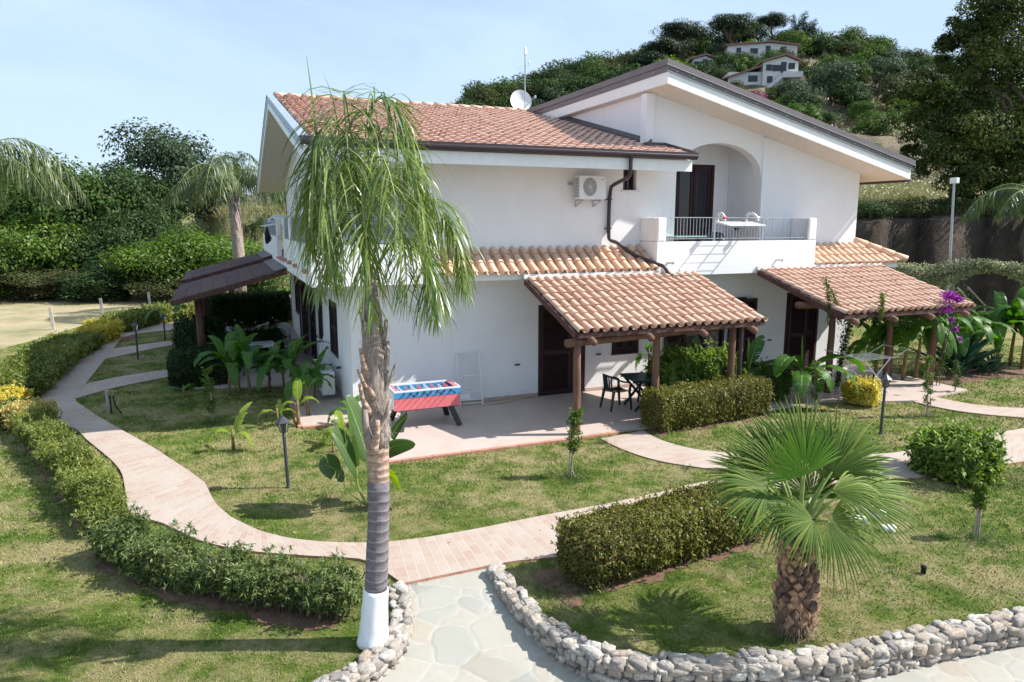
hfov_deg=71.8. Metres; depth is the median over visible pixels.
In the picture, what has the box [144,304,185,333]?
banana plant
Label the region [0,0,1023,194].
sky
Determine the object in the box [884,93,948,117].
light bush
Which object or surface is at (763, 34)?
grey bush
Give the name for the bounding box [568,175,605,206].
air conditioner
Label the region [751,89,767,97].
broadleaf bush
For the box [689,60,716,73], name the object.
evergreen bush
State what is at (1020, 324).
banana plant
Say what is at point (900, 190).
wild flowers
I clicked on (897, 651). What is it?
stone wall
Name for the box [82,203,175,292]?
broadleaf tree
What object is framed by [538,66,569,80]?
olive bush
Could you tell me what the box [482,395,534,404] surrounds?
hose
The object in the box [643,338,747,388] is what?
hedge
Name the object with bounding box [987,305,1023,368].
banana plant
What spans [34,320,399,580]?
brick path
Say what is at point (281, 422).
garden lamp
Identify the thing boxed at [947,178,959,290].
street light
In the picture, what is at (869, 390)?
croton bush
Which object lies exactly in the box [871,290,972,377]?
banana plant
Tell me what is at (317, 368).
banana plant
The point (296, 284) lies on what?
window
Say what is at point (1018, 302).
banana plant
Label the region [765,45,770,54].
window
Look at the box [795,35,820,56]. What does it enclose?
light bush
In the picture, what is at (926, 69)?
olive bush
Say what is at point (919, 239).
earth bank
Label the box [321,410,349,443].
banana plant
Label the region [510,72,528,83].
evergreen bush
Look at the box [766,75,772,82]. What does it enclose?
window
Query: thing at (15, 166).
feather palm
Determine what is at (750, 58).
evergreen bush
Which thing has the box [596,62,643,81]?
evergreen bush
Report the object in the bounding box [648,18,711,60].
umbrella pine
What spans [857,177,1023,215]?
meadow grass
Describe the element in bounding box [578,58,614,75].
broadleaf bush
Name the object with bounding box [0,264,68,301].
bush
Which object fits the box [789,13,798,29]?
dark conifer
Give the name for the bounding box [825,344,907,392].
drying rack
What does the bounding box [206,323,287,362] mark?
hedge
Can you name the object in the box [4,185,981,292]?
meadow
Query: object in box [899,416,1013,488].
shrub
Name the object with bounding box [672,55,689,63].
olive bush
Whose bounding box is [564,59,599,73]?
evergreen bush
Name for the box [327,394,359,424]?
banana plant
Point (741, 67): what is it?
light bush
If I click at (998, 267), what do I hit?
hedge
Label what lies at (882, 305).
vine shoot
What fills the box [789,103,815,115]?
broadleaf bush
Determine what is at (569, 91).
olive bush
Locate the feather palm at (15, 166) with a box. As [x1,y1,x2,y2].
[0,138,92,211]
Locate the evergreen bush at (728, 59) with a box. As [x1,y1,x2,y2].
[708,51,741,72]
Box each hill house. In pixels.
[687,53,715,69]
[719,40,800,69]
[721,53,802,87]
[819,35,843,55]
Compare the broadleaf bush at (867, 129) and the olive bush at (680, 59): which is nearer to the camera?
the broadleaf bush at (867, 129)
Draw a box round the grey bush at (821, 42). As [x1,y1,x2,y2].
[805,35,825,56]
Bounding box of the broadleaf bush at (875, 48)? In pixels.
[853,42,886,62]
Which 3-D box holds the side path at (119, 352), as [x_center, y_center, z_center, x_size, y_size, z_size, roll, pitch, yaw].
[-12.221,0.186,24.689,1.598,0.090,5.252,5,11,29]
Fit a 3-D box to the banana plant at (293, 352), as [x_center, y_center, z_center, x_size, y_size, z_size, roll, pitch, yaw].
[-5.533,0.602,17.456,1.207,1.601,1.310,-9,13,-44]
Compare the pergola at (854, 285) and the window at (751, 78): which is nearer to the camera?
the pergola at (854, 285)
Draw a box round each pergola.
[170,250,287,345]
[523,269,768,435]
[756,263,975,392]
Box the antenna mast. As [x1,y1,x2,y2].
[516,47,530,108]
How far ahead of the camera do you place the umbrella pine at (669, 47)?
143.00 m
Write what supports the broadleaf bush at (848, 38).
on the hillside
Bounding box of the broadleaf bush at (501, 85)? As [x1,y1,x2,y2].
[477,76,515,98]
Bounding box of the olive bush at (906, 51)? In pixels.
[895,46,920,59]
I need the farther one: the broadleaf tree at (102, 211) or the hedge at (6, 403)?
the broadleaf tree at (102, 211)
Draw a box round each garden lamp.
[131,321,138,358]
[160,313,165,340]
[275,414,290,487]
[879,372,891,433]
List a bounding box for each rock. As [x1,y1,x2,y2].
[850,515,871,526]
[879,524,896,531]
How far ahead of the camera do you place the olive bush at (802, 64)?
139.51 m
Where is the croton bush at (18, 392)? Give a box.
[0,380,33,402]
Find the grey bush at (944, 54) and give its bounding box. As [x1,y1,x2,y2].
[929,51,958,57]
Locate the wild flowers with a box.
[862,181,985,196]
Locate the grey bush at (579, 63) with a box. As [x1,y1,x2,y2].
[568,55,603,73]
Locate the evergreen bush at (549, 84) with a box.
[523,77,565,98]
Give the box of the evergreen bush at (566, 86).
[535,79,581,102]
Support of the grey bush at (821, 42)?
on the hillside
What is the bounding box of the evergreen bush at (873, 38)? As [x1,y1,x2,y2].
[866,36,900,48]
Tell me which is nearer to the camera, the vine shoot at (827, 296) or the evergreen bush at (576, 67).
the vine shoot at (827, 296)
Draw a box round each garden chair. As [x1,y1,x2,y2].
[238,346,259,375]
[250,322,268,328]
[273,322,291,345]
[599,373,632,411]
[637,368,645,401]
[701,232,724,240]
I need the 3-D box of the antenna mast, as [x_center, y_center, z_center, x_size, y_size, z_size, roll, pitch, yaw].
[0.379,-8.722,23.836,0.564,2.220,0.129,-4,10,-22]
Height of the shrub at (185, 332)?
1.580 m
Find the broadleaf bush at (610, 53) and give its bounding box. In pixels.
[589,50,614,59]
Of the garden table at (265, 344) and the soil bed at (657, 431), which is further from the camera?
the garden table at (265, 344)
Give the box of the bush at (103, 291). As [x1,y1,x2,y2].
[53,268,146,302]
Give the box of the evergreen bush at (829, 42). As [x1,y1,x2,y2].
[824,40,839,53]
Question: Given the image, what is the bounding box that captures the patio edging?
[282,385,619,463]
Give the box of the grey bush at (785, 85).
[772,79,810,98]
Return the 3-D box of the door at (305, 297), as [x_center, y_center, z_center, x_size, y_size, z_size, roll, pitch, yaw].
[-6.850,-0.855,23.689,0.102,2.250,1.320,-4,10,-22]
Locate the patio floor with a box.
[193,326,967,459]
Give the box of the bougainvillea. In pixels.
[934,279,977,384]
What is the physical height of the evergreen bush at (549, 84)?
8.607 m
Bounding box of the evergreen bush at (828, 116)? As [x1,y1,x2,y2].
[815,111,844,127]
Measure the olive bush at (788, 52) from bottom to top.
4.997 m
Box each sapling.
[198,365,216,420]
[562,407,586,477]
[807,360,821,410]
[921,354,935,416]
[950,360,963,391]
[966,478,990,538]
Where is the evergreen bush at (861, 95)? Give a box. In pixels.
[843,90,874,108]
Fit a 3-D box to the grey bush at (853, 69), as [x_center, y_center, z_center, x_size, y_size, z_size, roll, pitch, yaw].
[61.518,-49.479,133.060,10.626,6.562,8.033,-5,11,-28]
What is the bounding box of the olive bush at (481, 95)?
[463,81,510,106]
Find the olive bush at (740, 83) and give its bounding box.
[730,79,749,88]
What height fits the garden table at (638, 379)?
0.749 m
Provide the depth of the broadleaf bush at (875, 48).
151.02 m
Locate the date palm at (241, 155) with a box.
[213,151,258,203]
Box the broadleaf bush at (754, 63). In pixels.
[747,57,767,68]
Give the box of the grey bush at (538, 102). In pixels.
[531,99,545,106]
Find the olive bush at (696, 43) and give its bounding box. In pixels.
[688,36,710,51]
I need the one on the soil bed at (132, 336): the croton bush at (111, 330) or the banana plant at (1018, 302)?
the croton bush at (111, 330)
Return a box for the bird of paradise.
[319,394,415,508]
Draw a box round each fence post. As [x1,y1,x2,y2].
[48,307,55,329]
[99,298,103,314]
[147,292,150,303]
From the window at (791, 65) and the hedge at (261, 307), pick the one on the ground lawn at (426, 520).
the hedge at (261, 307)
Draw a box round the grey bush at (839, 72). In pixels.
[802,57,860,99]
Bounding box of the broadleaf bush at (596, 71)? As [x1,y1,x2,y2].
[585,66,616,79]
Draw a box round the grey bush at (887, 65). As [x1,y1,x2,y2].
[874,56,906,74]
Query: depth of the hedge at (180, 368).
18.21 m
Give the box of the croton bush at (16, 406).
[0,396,60,430]
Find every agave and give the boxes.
[909,329,1007,368]
[943,358,975,373]
[972,358,995,372]
[985,352,1012,371]
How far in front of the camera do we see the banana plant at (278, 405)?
14.91 m
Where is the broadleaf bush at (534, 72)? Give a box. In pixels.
[527,63,554,78]
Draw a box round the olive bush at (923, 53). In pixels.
[905,49,930,69]
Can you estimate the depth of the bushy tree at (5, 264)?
38.26 m
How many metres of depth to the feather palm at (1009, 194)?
21.77 m
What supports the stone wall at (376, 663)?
on the ground lawn at (426, 520)
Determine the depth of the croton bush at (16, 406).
14.59 m
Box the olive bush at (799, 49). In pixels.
[797,45,804,57]
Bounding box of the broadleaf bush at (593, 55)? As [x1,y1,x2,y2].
[581,51,607,61]
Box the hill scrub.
[714,55,1007,183]
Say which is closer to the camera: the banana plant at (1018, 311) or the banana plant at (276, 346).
the banana plant at (276, 346)
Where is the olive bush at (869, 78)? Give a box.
[851,63,873,83]
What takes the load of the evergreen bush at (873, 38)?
on the hillside
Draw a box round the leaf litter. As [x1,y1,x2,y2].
[0,423,1022,678]
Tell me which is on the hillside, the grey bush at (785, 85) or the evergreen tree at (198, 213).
the grey bush at (785, 85)
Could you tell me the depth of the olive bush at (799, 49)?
149.88 m
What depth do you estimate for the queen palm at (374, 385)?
6.37 m
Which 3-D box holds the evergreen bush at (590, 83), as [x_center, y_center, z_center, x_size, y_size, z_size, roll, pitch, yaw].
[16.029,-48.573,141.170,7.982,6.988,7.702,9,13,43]
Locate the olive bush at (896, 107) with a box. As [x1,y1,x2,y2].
[888,100,913,113]
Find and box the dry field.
[0,288,290,348]
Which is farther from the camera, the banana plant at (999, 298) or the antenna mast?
the antenna mast
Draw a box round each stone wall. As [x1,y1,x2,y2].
[312,580,414,681]
[486,562,1023,681]
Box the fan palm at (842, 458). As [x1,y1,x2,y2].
[704,395,928,645]
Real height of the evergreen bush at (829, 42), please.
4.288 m
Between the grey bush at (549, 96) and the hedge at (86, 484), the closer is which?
the hedge at (86, 484)
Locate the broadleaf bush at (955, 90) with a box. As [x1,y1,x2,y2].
[945,82,965,101]
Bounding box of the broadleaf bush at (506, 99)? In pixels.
[491,97,512,107]
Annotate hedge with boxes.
[0,328,105,398]
[0,393,38,431]
[9,401,137,535]
[77,503,219,597]
[97,300,194,332]
[166,343,227,390]
[182,539,364,629]
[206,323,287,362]
[209,287,291,326]
[550,475,772,591]
[638,373,774,431]
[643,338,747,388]
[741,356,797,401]
[888,257,1023,341]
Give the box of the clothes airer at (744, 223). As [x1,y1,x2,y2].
[715,212,765,225]
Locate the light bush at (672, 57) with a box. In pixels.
[654,54,687,64]
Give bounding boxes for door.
[302,281,309,351]
[308,285,316,358]
[538,305,584,395]
[780,61,786,72]
[783,293,818,370]
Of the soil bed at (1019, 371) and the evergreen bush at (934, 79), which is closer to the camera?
the soil bed at (1019, 371)
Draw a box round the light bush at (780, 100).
[772,93,802,105]
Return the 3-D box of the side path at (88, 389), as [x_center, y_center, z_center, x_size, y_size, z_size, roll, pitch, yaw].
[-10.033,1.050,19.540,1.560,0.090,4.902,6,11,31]
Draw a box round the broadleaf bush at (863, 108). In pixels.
[845,100,883,119]
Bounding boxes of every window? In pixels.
[294,275,298,314]
[317,297,323,343]
[328,299,338,360]
[609,340,638,356]
[621,170,639,191]
[664,297,757,366]
[674,164,714,240]
[748,75,757,81]
[750,48,757,53]
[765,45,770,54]
[765,64,771,70]
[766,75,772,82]
[771,64,780,71]
[787,62,795,69]
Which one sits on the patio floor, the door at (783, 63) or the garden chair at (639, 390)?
the garden chair at (639, 390)
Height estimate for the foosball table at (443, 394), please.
0.839 m
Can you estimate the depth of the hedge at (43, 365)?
19.57 m
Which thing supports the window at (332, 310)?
in the villa
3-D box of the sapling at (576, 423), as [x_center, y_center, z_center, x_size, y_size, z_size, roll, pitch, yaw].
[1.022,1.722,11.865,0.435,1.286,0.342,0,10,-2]
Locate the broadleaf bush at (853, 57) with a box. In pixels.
[837,50,873,84]
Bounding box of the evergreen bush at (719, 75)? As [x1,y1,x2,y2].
[713,68,735,78]
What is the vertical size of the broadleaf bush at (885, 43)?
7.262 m
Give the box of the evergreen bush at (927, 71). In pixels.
[906,63,950,82]
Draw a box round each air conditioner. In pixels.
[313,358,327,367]
[318,365,334,394]
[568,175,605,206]
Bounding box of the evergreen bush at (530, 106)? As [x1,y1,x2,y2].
[506,98,544,107]
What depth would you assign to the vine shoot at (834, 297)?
16.15 m
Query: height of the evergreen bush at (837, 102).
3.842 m
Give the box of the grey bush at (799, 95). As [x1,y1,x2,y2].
[779,84,827,113]
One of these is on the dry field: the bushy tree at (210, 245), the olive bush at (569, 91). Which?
the bushy tree at (210, 245)
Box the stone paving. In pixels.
[380,569,1023,681]
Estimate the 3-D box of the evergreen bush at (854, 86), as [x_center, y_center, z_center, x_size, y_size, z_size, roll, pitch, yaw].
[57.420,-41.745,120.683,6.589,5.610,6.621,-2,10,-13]
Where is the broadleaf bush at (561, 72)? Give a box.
[548,68,573,80]
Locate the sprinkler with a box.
[921,564,926,574]
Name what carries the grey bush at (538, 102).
on the hillside
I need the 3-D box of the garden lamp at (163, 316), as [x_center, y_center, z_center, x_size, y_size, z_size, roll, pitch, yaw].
[-12.583,-0.503,25.612,0.236,1.080,0.204,-4,10,-22]
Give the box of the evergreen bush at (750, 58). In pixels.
[734,51,757,69]
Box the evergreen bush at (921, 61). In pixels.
[903,55,935,76]
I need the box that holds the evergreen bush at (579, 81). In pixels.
[562,73,600,90]
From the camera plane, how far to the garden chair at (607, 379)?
16.01 m
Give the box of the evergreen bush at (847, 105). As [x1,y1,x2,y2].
[840,92,869,106]
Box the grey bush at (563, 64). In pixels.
[541,58,577,78]
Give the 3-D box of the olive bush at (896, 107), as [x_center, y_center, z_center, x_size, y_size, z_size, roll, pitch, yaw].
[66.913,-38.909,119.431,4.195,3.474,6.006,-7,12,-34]
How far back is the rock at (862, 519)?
10.03 m
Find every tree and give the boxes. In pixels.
[0,148,78,235]
[0,155,135,235]
[0,210,91,297]
[0,225,47,297]
[0,244,42,300]
[25,267,101,300]
[32,159,166,243]
[36,223,130,271]
[76,246,169,297]
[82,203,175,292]
[87,117,226,236]
[95,231,206,297]
[101,162,192,241]
[120,273,182,303]
[155,223,263,294]
[178,151,260,222]
[200,243,289,292]
[242,210,271,241]
[892,0,1023,216]
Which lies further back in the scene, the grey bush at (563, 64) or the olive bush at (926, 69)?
the grey bush at (563, 64)
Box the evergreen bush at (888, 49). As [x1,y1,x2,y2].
[868,45,897,59]
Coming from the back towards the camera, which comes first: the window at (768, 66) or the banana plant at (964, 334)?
the window at (768, 66)
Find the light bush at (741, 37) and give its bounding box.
[733,20,762,42]
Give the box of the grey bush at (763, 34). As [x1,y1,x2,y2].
[745,23,769,40]
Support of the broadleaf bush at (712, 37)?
on the hillside
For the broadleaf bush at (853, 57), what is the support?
on the hillside
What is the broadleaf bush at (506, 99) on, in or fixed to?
on the hillside
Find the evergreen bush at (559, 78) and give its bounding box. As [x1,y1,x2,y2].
[542,75,578,84]
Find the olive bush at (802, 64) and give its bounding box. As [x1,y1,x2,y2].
[796,56,810,70]
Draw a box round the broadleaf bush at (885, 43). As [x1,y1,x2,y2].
[867,34,899,54]
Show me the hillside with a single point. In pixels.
(889, 142)
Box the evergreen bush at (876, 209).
[857,201,897,219]
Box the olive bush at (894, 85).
[871,71,931,110]
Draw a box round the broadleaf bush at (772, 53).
[749,49,783,65]
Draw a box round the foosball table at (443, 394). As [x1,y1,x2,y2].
[389,379,461,431]
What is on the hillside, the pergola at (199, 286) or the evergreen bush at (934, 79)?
the evergreen bush at (934, 79)
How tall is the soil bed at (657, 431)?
0.001 m
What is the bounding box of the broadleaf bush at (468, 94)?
[461,83,499,102]
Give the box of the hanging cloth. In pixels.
[264,227,271,243]
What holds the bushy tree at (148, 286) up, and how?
on the dry field
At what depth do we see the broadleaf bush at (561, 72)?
153.65 m
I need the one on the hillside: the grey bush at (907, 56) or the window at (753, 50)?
the grey bush at (907, 56)
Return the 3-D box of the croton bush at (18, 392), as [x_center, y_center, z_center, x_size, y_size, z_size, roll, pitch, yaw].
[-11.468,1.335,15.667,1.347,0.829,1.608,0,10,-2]
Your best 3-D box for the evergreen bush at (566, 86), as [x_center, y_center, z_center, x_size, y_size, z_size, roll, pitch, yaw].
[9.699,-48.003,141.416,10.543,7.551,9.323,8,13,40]
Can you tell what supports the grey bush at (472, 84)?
on the hillside
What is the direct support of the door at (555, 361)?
in the villa
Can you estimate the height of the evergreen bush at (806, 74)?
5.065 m
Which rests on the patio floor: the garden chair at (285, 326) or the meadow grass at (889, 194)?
the garden chair at (285, 326)
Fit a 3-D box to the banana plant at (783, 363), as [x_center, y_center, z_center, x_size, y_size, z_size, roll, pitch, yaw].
[7.089,0.776,16.209,2.508,1.667,1.496,0,10,1]
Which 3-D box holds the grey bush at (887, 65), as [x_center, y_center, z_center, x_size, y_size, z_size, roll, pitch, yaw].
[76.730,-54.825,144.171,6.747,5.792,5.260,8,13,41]
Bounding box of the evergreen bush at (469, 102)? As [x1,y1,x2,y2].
[455,99,490,105]
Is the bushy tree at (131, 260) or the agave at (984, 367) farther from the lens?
the bushy tree at (131, 260)
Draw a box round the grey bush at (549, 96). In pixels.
[538,87,566,103]
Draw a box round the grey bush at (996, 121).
[984,112,1006,126]
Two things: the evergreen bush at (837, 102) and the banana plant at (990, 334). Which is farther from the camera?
the evergreen bush at (837, 102)
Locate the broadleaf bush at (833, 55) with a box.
[812,52,841,67]
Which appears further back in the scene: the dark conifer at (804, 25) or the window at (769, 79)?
the dark conifer at (804, 25)
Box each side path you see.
[76,370,167,398]
[105,340,174,358]
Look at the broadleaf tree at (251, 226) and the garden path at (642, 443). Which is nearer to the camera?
the garden path at (642, 443)
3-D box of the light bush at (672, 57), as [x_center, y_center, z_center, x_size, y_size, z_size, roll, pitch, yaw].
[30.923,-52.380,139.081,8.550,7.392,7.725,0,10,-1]
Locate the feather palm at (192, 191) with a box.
[161,154,285,293]
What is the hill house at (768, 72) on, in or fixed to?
on the hillside
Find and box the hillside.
[218,52,943,205]
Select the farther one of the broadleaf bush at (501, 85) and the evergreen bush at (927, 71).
the broadleaf bush at (501, 85)
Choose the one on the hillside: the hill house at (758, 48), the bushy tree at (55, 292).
the hill house at (758, 48)
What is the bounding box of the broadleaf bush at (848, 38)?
[837,26,868,45]
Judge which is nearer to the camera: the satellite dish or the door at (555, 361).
the door at (555, 361)
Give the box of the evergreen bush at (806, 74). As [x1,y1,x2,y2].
[798,65,825,84]
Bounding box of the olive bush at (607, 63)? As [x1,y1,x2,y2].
[584,62,621,75]
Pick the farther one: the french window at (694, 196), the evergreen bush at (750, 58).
the evergreen bush at (750, 58)
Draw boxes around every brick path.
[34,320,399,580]
[391,468,839,584]
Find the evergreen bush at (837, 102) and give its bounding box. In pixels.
[821,88,854,106]
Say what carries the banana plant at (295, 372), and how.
on the ground lawn at (426, 520)
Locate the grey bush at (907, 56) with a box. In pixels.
[900,52,921,65]
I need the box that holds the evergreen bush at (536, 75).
[530,72,555,85]
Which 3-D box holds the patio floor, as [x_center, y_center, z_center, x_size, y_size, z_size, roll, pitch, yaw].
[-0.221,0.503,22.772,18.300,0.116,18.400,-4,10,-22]
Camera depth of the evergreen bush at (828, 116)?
105.34 m
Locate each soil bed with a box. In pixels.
[15,436,345,630]
[117,334,137,344]
[530,529,767,607]
[644,413,771,435]
[918,366,1023,385]
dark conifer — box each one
[746,26,755,41]
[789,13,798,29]
[794,11,812,50]
[805,19,822,36]
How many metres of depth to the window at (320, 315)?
20.32 m
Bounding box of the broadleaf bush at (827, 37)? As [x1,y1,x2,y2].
[804,30,835,56]
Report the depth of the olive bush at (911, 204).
32.57 m
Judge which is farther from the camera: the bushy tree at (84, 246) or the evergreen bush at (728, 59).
the evergreen bush at (728, 59)
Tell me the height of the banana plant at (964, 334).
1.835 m
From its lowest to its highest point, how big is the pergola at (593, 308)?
3.131 m
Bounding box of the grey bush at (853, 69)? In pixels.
[816,60,862,89]
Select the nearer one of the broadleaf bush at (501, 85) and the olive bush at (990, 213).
the olive bush at (990, 213)
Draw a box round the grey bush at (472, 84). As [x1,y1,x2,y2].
[460,80,492,96]
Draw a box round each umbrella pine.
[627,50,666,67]
[639,35,689,56]
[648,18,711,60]
[708,12,758,43]
[752,11,794,39]
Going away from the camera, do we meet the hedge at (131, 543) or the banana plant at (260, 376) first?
the hedge at (131, 543)
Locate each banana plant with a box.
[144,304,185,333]
[160,383,197,398]
[194,331,257,395]
[199,324,275,395]
[208,402,252,449]
[209,335,270,393]
[237,339,287,391]
[253,334,308,378]
[253,341,328,393]
[257,399,295,426]
[276,287,290,292]
[280,360,335,405]
[280,378,318,424]
[289,347,331,398]
[290,377,331,414]
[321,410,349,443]
[322,441,335,452]
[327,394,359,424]
[635,343,652,370]
[683,336,705,354]
[742,335,811,379]
[772,337,864,403]
[846,321,926,377]
[850,316,928,375]
[867,314,956,379]
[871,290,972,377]
[896,311,979,375]
[926,313,1001,372]
[937,311,1015,370]
[968,286,1023,365]
[973,291,1023,357]
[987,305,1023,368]
[1011,300,1022,335]
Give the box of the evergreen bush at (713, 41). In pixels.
[691,35,719,48]
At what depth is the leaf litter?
8.91 m
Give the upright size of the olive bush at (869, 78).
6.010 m
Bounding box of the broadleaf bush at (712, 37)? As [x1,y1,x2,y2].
[706,31,720,46]
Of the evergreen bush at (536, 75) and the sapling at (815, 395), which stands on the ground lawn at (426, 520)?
the sapling at (815, 395)
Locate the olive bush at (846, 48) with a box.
[829,39,860,58]
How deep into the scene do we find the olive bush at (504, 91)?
150.33 m
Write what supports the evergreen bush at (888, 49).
on the hillside
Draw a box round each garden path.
[601,428,1023,479]
[913,397,1023,418]
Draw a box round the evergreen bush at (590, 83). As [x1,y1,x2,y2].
[575,78,596,88]
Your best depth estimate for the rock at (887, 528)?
9.84 m
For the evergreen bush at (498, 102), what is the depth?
141.10 m
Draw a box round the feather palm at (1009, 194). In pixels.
[958,183,1023,225]
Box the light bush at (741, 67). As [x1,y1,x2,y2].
[730,56,749,71]
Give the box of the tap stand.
[104,390,121,413]
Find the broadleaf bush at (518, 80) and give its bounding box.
[504,78,527,87]
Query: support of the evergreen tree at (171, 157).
on the dry field
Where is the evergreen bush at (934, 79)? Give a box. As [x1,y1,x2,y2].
[903,71,943,90]
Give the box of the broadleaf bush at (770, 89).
[764,86,783,102]
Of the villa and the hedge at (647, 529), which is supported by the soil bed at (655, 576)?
the hedge at (647, 529)
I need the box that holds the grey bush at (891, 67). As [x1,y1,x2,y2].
[863,55,909,89]
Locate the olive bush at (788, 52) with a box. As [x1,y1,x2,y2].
[775,47,798,55]
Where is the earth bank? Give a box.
[855,213,1023,315]
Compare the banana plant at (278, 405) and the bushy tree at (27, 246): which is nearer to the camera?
the banana plant at (278, 405)
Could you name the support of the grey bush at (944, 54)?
on the hillside
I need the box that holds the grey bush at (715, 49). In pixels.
[702,43,724,66]
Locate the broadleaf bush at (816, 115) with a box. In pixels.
[784,100,824,120]
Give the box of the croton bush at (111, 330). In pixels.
[72,317,125,343]
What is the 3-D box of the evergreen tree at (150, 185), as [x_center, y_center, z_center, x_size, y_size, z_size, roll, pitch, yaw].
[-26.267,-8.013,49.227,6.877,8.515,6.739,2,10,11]
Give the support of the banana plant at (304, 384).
on the ground lawn at (426, 520)
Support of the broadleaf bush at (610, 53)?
on the hillside
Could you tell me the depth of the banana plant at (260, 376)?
17.72 m
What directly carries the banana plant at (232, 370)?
on the ground lawn at (426, 520)
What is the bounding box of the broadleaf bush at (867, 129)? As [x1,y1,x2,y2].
[849,109,904,135]
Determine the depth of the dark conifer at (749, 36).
158.47 m
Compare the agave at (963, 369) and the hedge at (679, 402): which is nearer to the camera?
the hedge at (679, 402)
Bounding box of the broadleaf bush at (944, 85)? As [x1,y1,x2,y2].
[930,78,952,101]
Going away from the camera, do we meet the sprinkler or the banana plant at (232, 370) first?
the sprinkler
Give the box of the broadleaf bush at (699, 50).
[691,38,710,54]
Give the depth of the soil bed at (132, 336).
26.20 m
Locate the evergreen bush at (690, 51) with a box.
[676,38,697,58]
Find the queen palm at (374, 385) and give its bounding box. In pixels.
[266,57,488,650]
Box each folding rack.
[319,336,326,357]
[456,351,483,406]
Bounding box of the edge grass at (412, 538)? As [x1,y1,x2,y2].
[59,385,1011,583]
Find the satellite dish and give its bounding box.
[511,90,535,108]
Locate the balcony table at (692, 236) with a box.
[667,235,706,240]
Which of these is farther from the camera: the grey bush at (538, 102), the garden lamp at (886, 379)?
the grey bush at (538, 102)
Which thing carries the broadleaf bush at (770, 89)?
on the hillside
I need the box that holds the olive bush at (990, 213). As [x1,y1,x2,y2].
[958,196,1012,216]
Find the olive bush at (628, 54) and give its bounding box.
[605,49,644,67]
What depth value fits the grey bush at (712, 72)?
135.73 m
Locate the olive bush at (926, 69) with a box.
[905,62,951,87]
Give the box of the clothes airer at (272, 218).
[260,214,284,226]
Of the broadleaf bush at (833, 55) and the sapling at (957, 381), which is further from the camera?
the broadleaf bush at (833, 55)
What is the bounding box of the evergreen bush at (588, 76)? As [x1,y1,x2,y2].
[579,71,598,86]
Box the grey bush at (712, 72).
[707,64,726,77]
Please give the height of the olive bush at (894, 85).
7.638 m
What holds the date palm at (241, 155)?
on the ground lawn at (426, 520)
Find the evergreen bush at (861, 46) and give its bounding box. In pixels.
[829,40,868,58]
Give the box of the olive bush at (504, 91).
[495,84,518,98]
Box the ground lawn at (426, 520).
[0,314,1023,681]
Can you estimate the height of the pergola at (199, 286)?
3.132 m
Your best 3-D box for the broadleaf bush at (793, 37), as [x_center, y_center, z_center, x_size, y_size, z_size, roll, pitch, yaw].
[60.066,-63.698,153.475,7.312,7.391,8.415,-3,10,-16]
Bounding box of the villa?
[257,58,915,410]
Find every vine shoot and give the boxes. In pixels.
[821,276,832,324]
[826,287,841,324]
[876,289,886,319]
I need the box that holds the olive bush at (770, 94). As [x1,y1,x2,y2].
[762,90,778,101]
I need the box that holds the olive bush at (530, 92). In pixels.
[505,80,540,101]
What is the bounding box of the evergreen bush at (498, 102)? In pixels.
[487,94,510,106]
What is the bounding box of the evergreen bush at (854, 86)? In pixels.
[826,79,870,106]
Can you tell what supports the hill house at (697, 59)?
on the hillside
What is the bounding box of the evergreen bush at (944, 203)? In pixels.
[918,197,968,215]
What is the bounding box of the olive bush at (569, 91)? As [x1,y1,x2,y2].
[552,88,576,97]
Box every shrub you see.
[170,313,225,347]
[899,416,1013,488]
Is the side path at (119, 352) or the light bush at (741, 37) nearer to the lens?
the side path at (119, 352)
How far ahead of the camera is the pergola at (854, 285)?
17.53 m
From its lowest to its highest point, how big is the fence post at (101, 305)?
0.925 m
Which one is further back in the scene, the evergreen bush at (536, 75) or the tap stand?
the evergreen bush at (536, 75)
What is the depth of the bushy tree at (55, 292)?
38.32 m
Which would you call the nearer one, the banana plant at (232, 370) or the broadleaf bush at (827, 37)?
the banana plant at (232, 370)
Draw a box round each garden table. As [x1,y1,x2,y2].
[249,340,274,370]
[619,372,662,411]
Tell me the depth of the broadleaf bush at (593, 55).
156.55 m
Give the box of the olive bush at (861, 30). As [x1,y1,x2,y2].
[830,25,871,43]
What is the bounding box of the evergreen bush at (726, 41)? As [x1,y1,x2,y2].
[712,30,745,43]
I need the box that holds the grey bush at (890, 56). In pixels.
[874,49,900,61]
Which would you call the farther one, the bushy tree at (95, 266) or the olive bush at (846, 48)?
the olive bush at (846, 48)
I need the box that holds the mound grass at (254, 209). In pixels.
[168,201,290,295]
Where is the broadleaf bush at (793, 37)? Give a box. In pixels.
[775,28,813,54]
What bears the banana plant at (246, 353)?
on the ground lawn at (426, 520)
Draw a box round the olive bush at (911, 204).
[879,196,939,217]
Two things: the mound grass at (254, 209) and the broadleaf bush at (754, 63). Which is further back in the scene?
the broadleaf bush at (754, 63)
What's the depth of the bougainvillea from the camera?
17.31 m
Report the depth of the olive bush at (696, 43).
159.29 m
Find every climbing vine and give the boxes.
[832,296,876,394]
[869,312,951,330]
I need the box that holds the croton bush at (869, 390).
[838,374,882,407]
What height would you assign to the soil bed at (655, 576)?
0.001 m
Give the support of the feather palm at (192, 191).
on the ground lawn at (426, 520)

